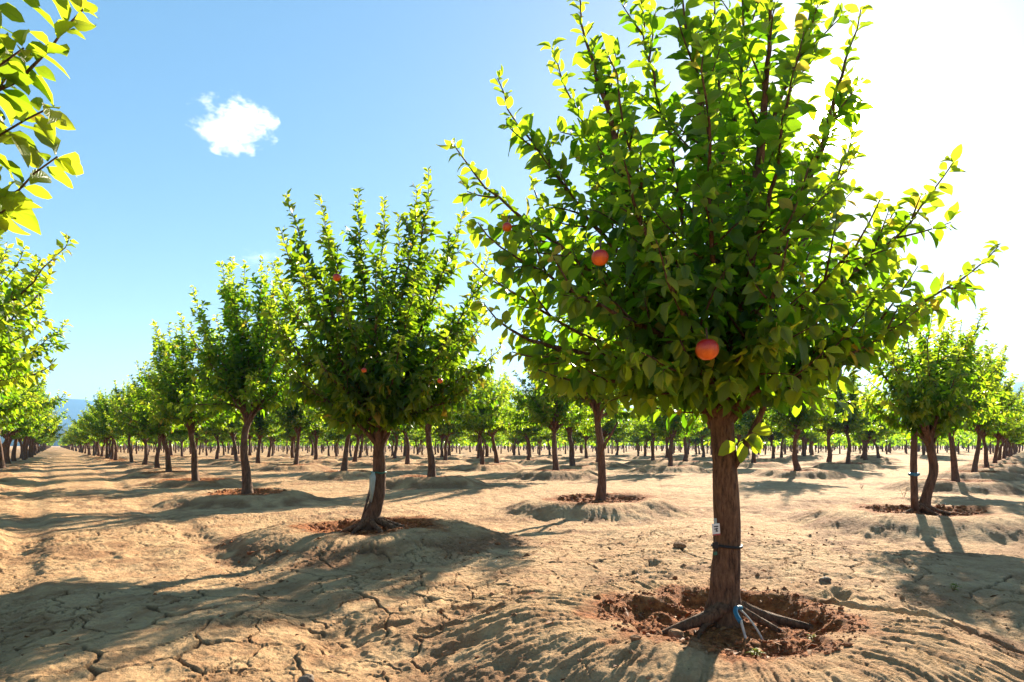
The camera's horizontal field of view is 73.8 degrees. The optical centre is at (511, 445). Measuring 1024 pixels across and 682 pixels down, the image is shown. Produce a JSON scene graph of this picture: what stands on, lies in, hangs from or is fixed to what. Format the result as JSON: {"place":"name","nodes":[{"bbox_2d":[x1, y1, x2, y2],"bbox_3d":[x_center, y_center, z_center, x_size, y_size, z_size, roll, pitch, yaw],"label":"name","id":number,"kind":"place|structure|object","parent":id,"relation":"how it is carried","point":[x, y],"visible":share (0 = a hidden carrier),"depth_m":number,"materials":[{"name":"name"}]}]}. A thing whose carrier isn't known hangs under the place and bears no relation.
{"place":"outdoors","nodes":[
{"label":"outdoors","id":0,"kind":"place"},
{"bbox_2d":[0,425,1021,445],"bbox_3d":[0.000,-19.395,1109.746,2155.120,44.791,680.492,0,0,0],"label":"hill","id":1,"kind":"structure","parent":0,"point":[62,431],"depth_m":991.06,"materials":[{"name":"plant"}]},
{"bbox_2d":[0,446,1023,681],"bbox_3d":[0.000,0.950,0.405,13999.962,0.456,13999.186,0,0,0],"label":"ground","id":2,"kind":"structure","parent":0,"point":[76,527],"depth_m":5.94,"materials":[{"name":"soil"}]},
{"bbox_2d":[0,352,38,430],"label":"fruit tree","id":3,"kind":"object","parent":2,"relation":"on","point":[4,406],"visible":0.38,"depth_m":16.07,"materials":[{"name":"green plant"}]},
{"bbox_2d":[1,435,41,457],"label":"fruit tree","id":4,"kind":"object","parent":2,"relation":"on","point":[20,440],"visible":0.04,"depth_m":47.58,"materials":[{"name":"green plant"}]},
{"bbox_2d":[0,372,44,428],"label":"fruit tree","id":5,"kind":"object","parent":2,"relation":"on","point":[20,419],"visible":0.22,"depth_m":22.84,"materials":[{"name":"green plant"}]},
{"bbox_2d":[0,373,50,467],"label":"fruit tree","id":6,"kind":"object","parent":2,"relation":"on","point":[25,423],"visible":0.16,"depth_m":26.60,"materials":[{"name":"green plant"}]},
{"bbox_2d":[1,371,54,464],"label":"fruit tree","id":7,"kind":"object","parent":2,"relation":"on","point":[7,434],"visible":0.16,"depth_m":29.85,"materials":[{"name":"green plant"}]},
{"bbox_2d":[0,376,61,463],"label":"fruit tree","id":8,"kind":"object","parent":2,"relation":"on","point":[48,428],"visible":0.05,"depth_m":33.43,"materials":[{"name":"green plant"}]},
{"bbox_2d":[11,387,56,460],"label":"fruit tree","id":9,"kind":"object","parent":2,"relation":"on","point":[13,454],"visible":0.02,"depth_m":36.93,"materials":[{"name":"green plant"}]},
{"bbox_2d":[0,327,71,422],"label":"fruit tree","id":10,"kind":"object","parent":2,"relation":"on","point":[32,407],"visible":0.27,"depth_m":19.13,"materials":[{"name":"green plant"}]},
{"bbox_2d":[0,231,72,395],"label":"fruit tree","id":11,"kind":"object","parent":2,"relation":"on","point":[52,336],"visible":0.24,"depth_m":12.75,"materials":[{"name":"green plant"}]},
{"bbox_2d":[0,232,78,391],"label":"fruit tree","id":12,"kind":"object","parent":2,"relation":"on","point":[11,301],"visible":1,"depth_m":6.58,"materials":[{"name":"green plant"}]},
{"bbox_2d":[25,401,61,458],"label":"fruit tree","id":13,"kind":"object","parent":2,"relation":"on","point":[27,440],"visible":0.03,"depth_m":44.41,"materials":[{"name":"green plant"}]},
{"bbox_2d":[22,381,68,459],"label":"fruit tree","id":14,"kind":"object","parent":2,"relation":"on","point":[44,394],"visible":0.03,"depth_m":40.90,"materials":[{"name":"green plant"}]},
{"bbox_2d":[27,395,68,456],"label":"fruit tree","id":15,"kind":"object","parent":2,"relation":"on","point":[30,449],"visible":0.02,"depth_m":51.82,"materials":[{"name":"green plant"}]},
{"bbox_2d":[0,0,98,250],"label":"fruit tree","id":16,"kind":"object","parent":2,"relation":"on","point":[17,206],"visible":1,"depth_m":2.43,"materials":[{"name":"green plant"}]},
{"bbox_2d":[69,416,91,454],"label":"fruit tree","id":17,"kind":"object","parent":2,"relation":"on","point":[77,434],"visible":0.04,"depth_m":69.25,"materials":[{"name":"green plant"}]},
{"bbox_2d":[69,407,99,455],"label":"fruit tree","id":18,"kind":"object","parent":2,"relation":"on","point":[83,438],"visible":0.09,"depth_m":55.10,"materials":[{"name":"green plant"}]},
{"bbox_2d":[66,387,126,458],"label":"fruit tree","id":19,"kind":"object","parent":2,"relation":"on","point":[92,423],"visible":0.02,"depth_m":41.09,"materials":[{"name":"green plant"}]},
{"bbox_2d":[80,398,123,458],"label":"fruit tree","id":20,"kind":"object","parent":2,"relation":"on","point":[106,439],"visible":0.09,"depth_m":44.96,"materials":[{"name":"green plant"}]},
{"bbox_2d":[82,413,126,456],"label":"fruit tree","id":21,"kind":"object","parent":2,"relation":"on","point":[102,448],"visible":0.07,"depth_m":52.23,"materials":[{"name":"green plant"}]},
{"bbox_2d":[77,388,133,459],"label":"fruit tree","id":22,"kind":"object","parent":2,"relation":"on","point":[103,404],"visible":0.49,"depth_m":37.68,"materials":[{"name":"green plant"}]},
{"bbox_2d":[103,378,141,461],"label":"fruit tree","id":23,"kind":"object","parent":2,"relation":"on","point":[125,397],"visible":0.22,"depth_m":34.55,"materials":[{"name":"green plant"}]},
{"bbox_2d":[106,377,156,464],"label":"fruit tree","id":24,"kind":"object","parent":2,"relation":"on","point":[145,441],"visible":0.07,"depth_m":29.90,"materials":[{"name":"green plant"}]},
{"bbox_2d":[116,362,160,467],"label":"fruit tree","id":25,"kind":"object","parent":2,"relation":"on","point":[156,463],"visible":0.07,"depth_m":24.99,"materials":[{"name":"green plant"}]},
{"bbox_2d":[113,360,202,472],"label":"fruit tree","id":26,"kind":"object","parent":2,"relation":"on","point":[162,431],"visible":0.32,"depth_m":21.59,"materials":[{"name":"green plant"}]},
{"bbox_2d":[166,434,188,456],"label":"fruit tree","id":27,"kind":"object","parent":2,"relation":"on","point":[179,439],"visible":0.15,"depth_m":49.35,"materials":[{"name":"green plant"}]},
{"bbox_2d":[140,312,232,480],"bbox_3d":[-8.316,-1.183,17.820,2.858,4.417,3.264,0,0,-45],"label":"fruit tree","id":28,"kind":"object","parent":2,"relation":"on","point":[170,386],"visible":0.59,"depth_m":17.34,"materials":[{"name":"green plant"}]},
{"bbox_2d":[178,428,219,447],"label":"fruit tree","id":29,"kind":"object","parent":2,"relation":"on","point":[197,436],"visible":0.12,"depth_m":44.70,"materials":[{"name":"green plant"}]},
{"bbox_2d":[194,437,214,455],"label":"fruit tree","id":30,"kind":"object","parent":2,"relation":"on","point":[204,440],"visible":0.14,"depth_m":66.07,"materials":[{"name":"green plant"}]},
{"bbox_2d":[205,437,231,454],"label":"fruit tree","id":31,"kind":"object","parent":2,"relation":"on","point":[221,440],"visible":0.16,"depth_m":61.65,"materials":[{"name":"green plant"}]},
{"bbox_2d":[197,421,240,458],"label":"fruit tree","id":32,"kind":"object","parent":2,"relation":"on","point":[216,435],"visible":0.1,"depth_m":39.52,"materials":[{"name":"green plant"}]},
{"bbox_2d":[197,385,243,460],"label":"fruit tree","id":33,"kind":"object","parent":2,"relation":"on","point":[226,431],"visible":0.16,"depth_m":35.06,"materials":[{"name":"green plant"}]},
{"bbox_2d":[167,255,326,493],"bbox_3d":[-4.862,-1.347,13.229,2.844,4.759,2.591,0,0,5],"label":"fruit tree","id":34,"kind":"object","parent":2,"relation":"on","point":[247,368],"visible":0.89,"depth_m":12.84,"materials":[{"name":"green plant"}]},
{"bbox_2d":[223,390,286,462],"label":"fruit tree","id":35,"kind":"object","parent":2,"relation":"on","point":[259,428],"visible":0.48,"depth_m":30.43,"materials":[{"name":"green plant"}]},
{"bbox_2d":[262,433,285,455],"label":"fruit tree","id":36,"kind":"object","parent":2,"relation":"on","point":[275,439],"visible":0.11,"depth_m":64.00,"materials":[{"name":"green plant"}]},
{"bbox_2d":[276,417,306,457],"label":"fruit tree","id":37,"kind":"object","parent":2,"relation":"on","point":[292,435],"visible":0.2,"depth_m":43.05,"materials":[{"name":"green plant"}]},
{"bbox_2d":[263,367,323,463],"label":"fruit tree","id":38,"kind":"object","parent":2,"relation":"on","point":[297,420],"visible":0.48,"depth_m":27.22,"materials":[{"name":"green plant"}]},
{"bbox_2d":[298,674,313,681],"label":"stone","id":39,"kind":"object","parent":2,"relation":"on","point":[307,678],"visible":1,"depth_m":3.04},
{"bbox_2d":[296,433,327,455],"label":"fruit tree","id":40,"kind":"object","parent":2,"relation":"on","point":[311,438],"visible":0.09,"depth_m":54.53,"materials":[{"name":"green plant"}]},
{"bbox_2d":[302,382,337,459],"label":"fruit tree","id":41,"kind":"object","parent":2,"relation":"on","point":[317,433],"visible":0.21,"depth_m":38.22,"materials":[{"name":"green plant"}]},
{"bbox_2d":[303,367,363,470],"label":"fruit tree","id":42,"kind":"object","parent":2,"relation":"on","point":[344,465],"visible":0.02,"depth_m":21.30,"materials":[{"name":"green plant"}]},
{"bbox_2d":[323,432,355,456],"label":"fruit tree","id":43,"kind":"object","parent":2,"relation":"on","point":[337,438],"visible":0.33,"depth_m":49.66,"materials":[{"name":"green plant"}]},
{"bbox_2d":[320,426,366,461],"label":"fruit tree","id":44,"kind":"object","parent":2,"relation":"on","point":[332,430],"visible":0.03,"depth_m":33.40,"materials":[{"name":"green plant"}]},
{"bbox_2d":[361,471,386,518],"bbox_3d":[-1.731,0.700,8.001,0.602,0.805,0.272,0,0,40],"label":"support stake","id":45,"kind":"object","parent":2,"relation":"on","point":[372,478],"visible":0.89,"depth_m":7.75,"materials":[{"name":"plastic"}]},
{"bbox_2d":[259,166,504,533],"bbox_3d":[-1.519,-1.081,7.945,2.883,4.305,2.688,0,0,0],"label":"fruit tree","id":46,"kind":"object","parent":2,"relation":"on","point":[383,396],"visible":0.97,"depth_m":7.60,"materials":[{"name":"green plant"}]},
{"bbox_2d":[388,434,402,455],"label":"fruit tree","id":47,"kind":"object","parent":2,"relation":"on","point":[392,437],"visible":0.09,"depth_m":63.82,"materials":[{"name":"green plant"}]},
{"bbox_2d":[391,429,415,458],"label":"fruit tree","id":48,"kind":"object","parent":2,"relation":"on","point":[396,434],"visible":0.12,"depth_m":41.27,"materials":[{"name":"green plant"}]},
{"bbox_2d":[392,429,424,455],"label":"fruit tree","id":49,"kind":"object","parent":2,"relation":"on","point":[413,437],"visible":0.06,"depth_m":51.52,"materials":[{"name":"green plant"}]},
{"bbox_2d":[397,423,437,463],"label":"fruit tree","id":50,"kind":"object","parent":2,"relation":"on","point":[405,431],"visible":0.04,"depth_m":29.06,"materials":[{"name":"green plant"}]},
{"bbox_2d":[414,429,465,456],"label":"fruit tree","id":51,"kind":"object","parent":2,"relation":"on","point":[421,432],"visible":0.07,"depth_m":46.96,"materials":[{"name":"green plant"}]},
{"bbox_2d":[432,431,465,455],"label":"fruit tree","id":52,"kind":"object","parent":2,"relation":"on","point":[450,438],"visible":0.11,"depth_m":55.06,"materials":[{"name":"green plant"}]},
{"bbox_2d":[423,420,475,459],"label":"fruit tree","id":53,"kind":"object","parent":2,"relation":"on","point":[445,429],"visible":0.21,"depth_m":36.44,"materials":[{"name":"green plant"}]},
{"bbox_2d":[386,312,513,476],"bbox_3d":[-2.086,-1.257,16.879,3.965,4.292,3.706,2,-2,36],"label":"fruit tree","id":54,"kind":"object","parent":2,"relation":"on","point":[461,416],"visible":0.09,"depth_m":16.98,"materials":[{"name":"green plant"}]},
{"bbox_2d":[462,418,498,457],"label":"fruit tree","id":55,"kind":"object","parent":2,"relation":"on","point":[475,437],"visible":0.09,"depth_m":42.30,"materials":[{"name":"green plant"}]},
{"bbox_2d":[450,362,511,464],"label":"fruit tree","id":56,"kind":"object","parent":2,"relation":"on","point":[482,426],"visible":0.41,"depth_m":27.38,"materials":[{"name":"green plant"}]},
{"bbox_2d":[463,432,501,456],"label":"fruit tree","id":57,"kind":"object","parent":2,"relation":"on","point":[486,447],"visible":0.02,"depth_m":50.11,"materials":[{"name":"green plant"}]},
{"bbox_2d":[451,369,532,462],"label":"fruit tree","id":58,"kind":"object","parent":2,"relation":"on","point":[492,432],"visible":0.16,"depth_m":31.60,"materials":[{"name":"green plant"}]},
{"bbox_2d":[0,517,1023,681],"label":"soil crumbs","id":59,"kind":"object","parent":2,"relation":"on","point":[632,638],"visible":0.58,"depth_m":4.19,"materials":[{"name":"soil"}]},
{"bbox_2d":[500,434,530,454],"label":"fruit tree","id":60,"kind":"object","parent":2,"relation":"on","point":[519,440],"visible":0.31,"depth_m":64.06,"materials":[{"name":"green plant"}]},
{"bbox_2d":[24,494,1022,679],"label":"fallen leaves","id":61,"kind":"object","parent":2,"relation":"on","point":[241,670],"visible":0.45,"depth_m":3.94,"materials":[{"name":"brown plant"}]},
{"bbox_2d":[497,399,551,457],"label":"fruit tree","id":62,"kind":"object","parent":2,"relation":"on","point":[510,434],"visible":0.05,"depth_m":45.79,"materials":[{"name":"green plant"}]},
{"bbox_2d":[508,388,551,459],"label":"fruit tree","id":63,"kind":"object","parent":2,"relation":"on","point":[529,432],"visible":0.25,"depth_m":37.44,"materials":[{"name":"green plant"}]},
{"bbox_2d":[42,429,1023,447],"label":"distant orchard","id":64,"kind":"object","parent":2,"relation":"on","point":[964,438],"visible":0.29,"depth_m":87.60,"materials":[{"name":"green plant"}]},
{"bbox_2d":[45,439,1023,454],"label":"distant trunks","id":65,"kind":"object","parent":2,"relation":"on","point":[679,447],"visible":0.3,"depth_m":111.85,"materials":[{"name":"brown plant"}]},
{"bbox_2d":[490,344,594,470],"bbox_3d":[1.282,-1.266,20.878,3.362,4.287,2.944,-3,0,-41],"label":"fruit tree","id":66,"kind":"object","parent":2,"relation":"on","point":[539,410],"visible":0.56,"depth_m":20.59,"materials":[{"name":"green plant"}]},
{"bbox_2d":[535,433,560,454],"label":"fruit tree","id":67,"kind":"object","parent":2,"relation":"on","point":[544,439],"visible":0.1,"depth_m":58.82,"materials":[{"name":"green plant"}]},
{"bbox_2d":[534,375,611,465],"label":"fruit tree","id":68,"kind":"object","parent":2,"relation":"on","point":[570,429],"visible":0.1,"depth_m":27.49,"materials":[{"name":"green plant"}]},
{"bbox_2d":[561,437,587,455],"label":"fruit tree","id":69,"kind":"object","parent":2,"relation":"on","point":[577,439],"visible":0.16,"depth_m":63.56,"materials":[{"name":"green plant"}]},
{"bbox_2d":[557,428,595,458],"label":"fruit tree","id":70,"kind":"object","parent":2,"relation":"on","point":[578,435],"visible":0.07,"depth_m":41.29,"materials":[{"name":"green plant"}]},
{"bbox_2d":[522,295,641,500],"bbox_3d":[1.440,-1.044,11.582,2.310,4.068,2.410,0,0,-38],"label":"fruit tree","id":71,"kind":"object","parent":2,"relation":"on","point":[593,405],"visible":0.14,"depth_m":11.62,"materials":[{"name":"green plant"}]},
{"bbox_2d":[576,400,636,461],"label":"fruit tree","id":72,"kind":"object","parent":2,"relation":"on","point":[608,427],"visible":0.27,"depth_m":32.08,"materials":[{"name":"green plant"}]},
{"bbox_2d":[208,488,1013,679],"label":"red soil crumbs","id":73,"kind":"object","parent":2,"relation":"on","point":[782,639],"visible":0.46,"depth_m":3.99,"materials":[{"name":"soil"}]},
{"bbox_2d":[606,419,632,454],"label":"fruit tree","id":74,"kind":"object","parent":2,"relation":"on","point":[619,439],"visible":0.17,"depth_m":59.03,"materials":[{"name":"green plant"}]},
{"bbox_2d":[626,421,643,455],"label":"fruit tree","id":75,"kind":"object","parent":2,"relation":"on","point":[635,440],"visible":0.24,"depth_m":63.23,"materials":[{"name":"green plant"}]},
{"bbox_2d":[627,421,665,455],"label":"fruit tree","id":76,"kind":"object","parent":2,"relation":"on","point":[647,438],"visible":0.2,"depth_m":49.60,"materials":[{"name":"green plant"}]},
{"bbox_2d":[632,397,664,460],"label":"fruit tree","id":77,"kind":"object","parent":2,"relation":"on","point":[645,430],"visible":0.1,"depth_m":36.45,"materials":[{"name":"green plant"}]},
{"bbox_2d":[636,397,701,465],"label":"fruit tree","id":78,"kind":"object","parent":2,"relation":"on","point":[676,428],"visible":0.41,"depth_m":25.76,"materials":[{"name":"green plant"}]},
{"bbox_2d":[668,629,684,639],"bbox_3d":[0.859,1.005,3.554,0.094,0.094,0.106,0,0,10],"label":"stone","id":79,"kind":"object","parent":2,"relation":"on","point":[677,633],"visible":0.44,"depth_m":3.53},
{"bbox_2d":[682,414,707,461],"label":"fruit tree","id":80,"kind":"object","parent":2,"relation":"on","point":[685,457],"visible":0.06,"depth_m":32.82,"materials":[{"name":"green plant"}]},
{"bbox_2d":[682,437,710,454],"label":"fruit tree","id":81,"kind":"object","parent":2,"relation":"on","point":[695,441],"visible":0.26,"depth_m":63.35,"materials":[{"name":"green plant"}]},
{"bbox_2d":[688,410,710,456],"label":"fruit tree","id":82,"kind":"object","parent":2,"relation":"on","point":[705,433],"visible":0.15,"depth_m":45.54,"materials":[{"name":"green plant"}]},
{"bbox_2d":[436,0,1008,638],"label":"fruit tree","id":83,"kind":"object","parent":2,"relation":"on","point":[658,302],"visible":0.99,"depth_m":3.48,"materials":[{"name":"green plant"}]},
{"bbox_2d":[502,215,511,231],"bbox_3d":[-0.026,-1.109,3.393,0.050,0.098,0.074,0,0,-13],"label":"peach","id":84,"kind":"object","parent":83,"relation":"attached to","point":[507,226],"visible":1,"depth_m":3.37,"materials":[{"name":"orange plant"}]},
{"bbox_2d":[591,240,608,265],"bbox_3d":[0.375,-0.832,2.922,0.074,0.123,0.079,0,0,-29],"label":"peach","id":85,"kind":"object","parent":83,"relation":"hanging from","point":[599,256],"visible":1,"depth_m":2.90,"materials":[{"name":"orange plant"}]},
{"bbox_2d":[695,327,718,359],"bbox_3d":[0.830,-0.436,2.902,0.098,0.146,0.102,0,0,-2],"label":"peach","id":86,"kind":"object","parent":83,"relation":"hanging from","point":[706,349],"visible":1,"depth_m":2.87,"materials":[{"name":"orange plant"}]},
{"bbox_2d":[711,518,742,554],"bbox_3d":[1.170,0.485,3.711,0.169,0.198,0.236,0,0,14],"label":"tree tag","id":87,"kind":"object","parent":83,"relation":"attached to","point":[715,530],"visible":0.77,"depth_m":3.63,"materials":[{"name":"white plastic"}]},
{"bbox_2d":[733,605,763,639],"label":"pruning shears","id":88,"kind":"object","parent":2,"relation":"on","point":[736,613],"visible":0.97,"depth_m":3.55,"materials":[{"name":"plastic"}]},
{"bbox_2d":[734,406,778,462],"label":"fruit tree","id":89,"kind":"object","parent":2,"relation":"on","point":[748,419],"visible":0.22,"depth_m":31.07,"materials":[{"name":"green plant"}]},
{"bbox_2d":[745,410,789,458],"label":"fruit tree","id":90,"kind":"object","parent":2,"relation":"on","point":[778,435],"visible":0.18,"depth_m":40.51,"materials":[{"name":"green plant"}]},
{"bbox_2d":[753,380,849,470],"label":"fruit tree","id":91,"kind":"object","parent":2,"relation":"on","point":[804,419],"visible":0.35,"depth_m":21.46,"materials":[{"name":"green plant"}]},
{"bbox_2d":[789,424,822,455],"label":"fruit tree","id":92,"kind":"object","parent":2,"relation":"on","point":[803,435],"visible":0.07,"depth_m":49.55,"materials":[{"name":"green plant"}]},
{"bbox_2d":[810,373,867,461],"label":"fruit tree","id":93,"kind":"object","parent":2,"relation":"on","point":[830,432],"visible":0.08,"depth_m":33.16,"materials":[{"name":"green plant"}]},
{"bbox_2d":[806,366,882,463],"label":"fruit tree","id":94,"kind":"object","parent":2,"relation":"on","point":[855,421],"visible":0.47,"depth_m":29.04,"materials":[{"name":"green plant"}]},
{"bbox_2d":[850,428,894,457],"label":"fruit tree","id":95,"kind":"object","parent":2,"relation":"on","point":[877,448],"visible":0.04,"depth_m":45.26,"materials":[{"name":"green plant"}]},
{"bbox_2d":[849,386,905,459],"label":"fruit tree","id":96,"kind":"object","parent":2,"relation":"on","point":[864,435],"visible":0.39,"depth_m":35.61,"materials":[{"name":"green plant"}]},
{"bbox_2d":[854,307,1010,515],"bbox_3d":[5.672,-0.449,9.352,2.618,2.929,1.496,0,0,-33],"label":"fruit tree","id":97,"kind":"object","parent":2,"relation":"on","point":[930,406],"visible":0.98,"depth_m":9.18,"materials":[{"name":"green plant"}]},
{"bbox_2d":[899,317,1010,481],"bbox_3d":[10.003,-0.994,15.696,2.473,3.847,2.328,-1,-3,8],"label":"fruit tree","id":98,"kind":"object","parent":2,"relation":"on","point":[955,476],"visible":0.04,"depth_m":15.38,"materials":[{"name":"green plant"}]},
{"bbox_2d":[958,373,1023,467],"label":"fruit tree","id":99,"kind":"object","parent":2,"relation":"on","point":[1003,431],"visible":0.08,"depth_m":24.95,"materials":[{"name":"green plant"}]},
{"bbox_2d":[965,379,1023,462],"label":"fruit tree","id":100,"kind":"object","parent":2,"relation":"on","point":[1010,433],"visible":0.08,"depth_m":29.01,"materials":[{"name":"green plant"}]},
{"bbox_2d":[967,340,1023,471],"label":"fruit tree","id":101,"kind":"object","parent":2,"relation":"on","point":[990,426],"visible":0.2,"depth_m":20.67,"materials":[{"name":"green plant"}]},
{"bbox_2d":[986,395,1023,460],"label":"fruit tree","id":102,"kind":"object","parent":2,"relation":"on","point":[1003,440],"visible":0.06,"depth_m":34.43,"materials":[{"name":"green plant"}]},
{"bbox_2d":[988,438,1023,455],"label":"fruit tree","id":103,"kind":"object","parent":2,"relation":"on","point":[1008,442],"visible":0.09,"depth_m":53.08,"materials":[{"name":"green plant"}]},
{"bbox_2d":[0,0,1023,410],"label":"sky","id":104,"kind":"structure","parent":0,"point":[193,120],"materials":[{"name":"blue"}]},
{"bbox_2d":[47,382,1023,426],"bbox_3d":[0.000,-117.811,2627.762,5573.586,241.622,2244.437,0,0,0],"label":"hill","id":105,"kind":"structure","parent":0,"point":[74,407],"depth_m":2199.94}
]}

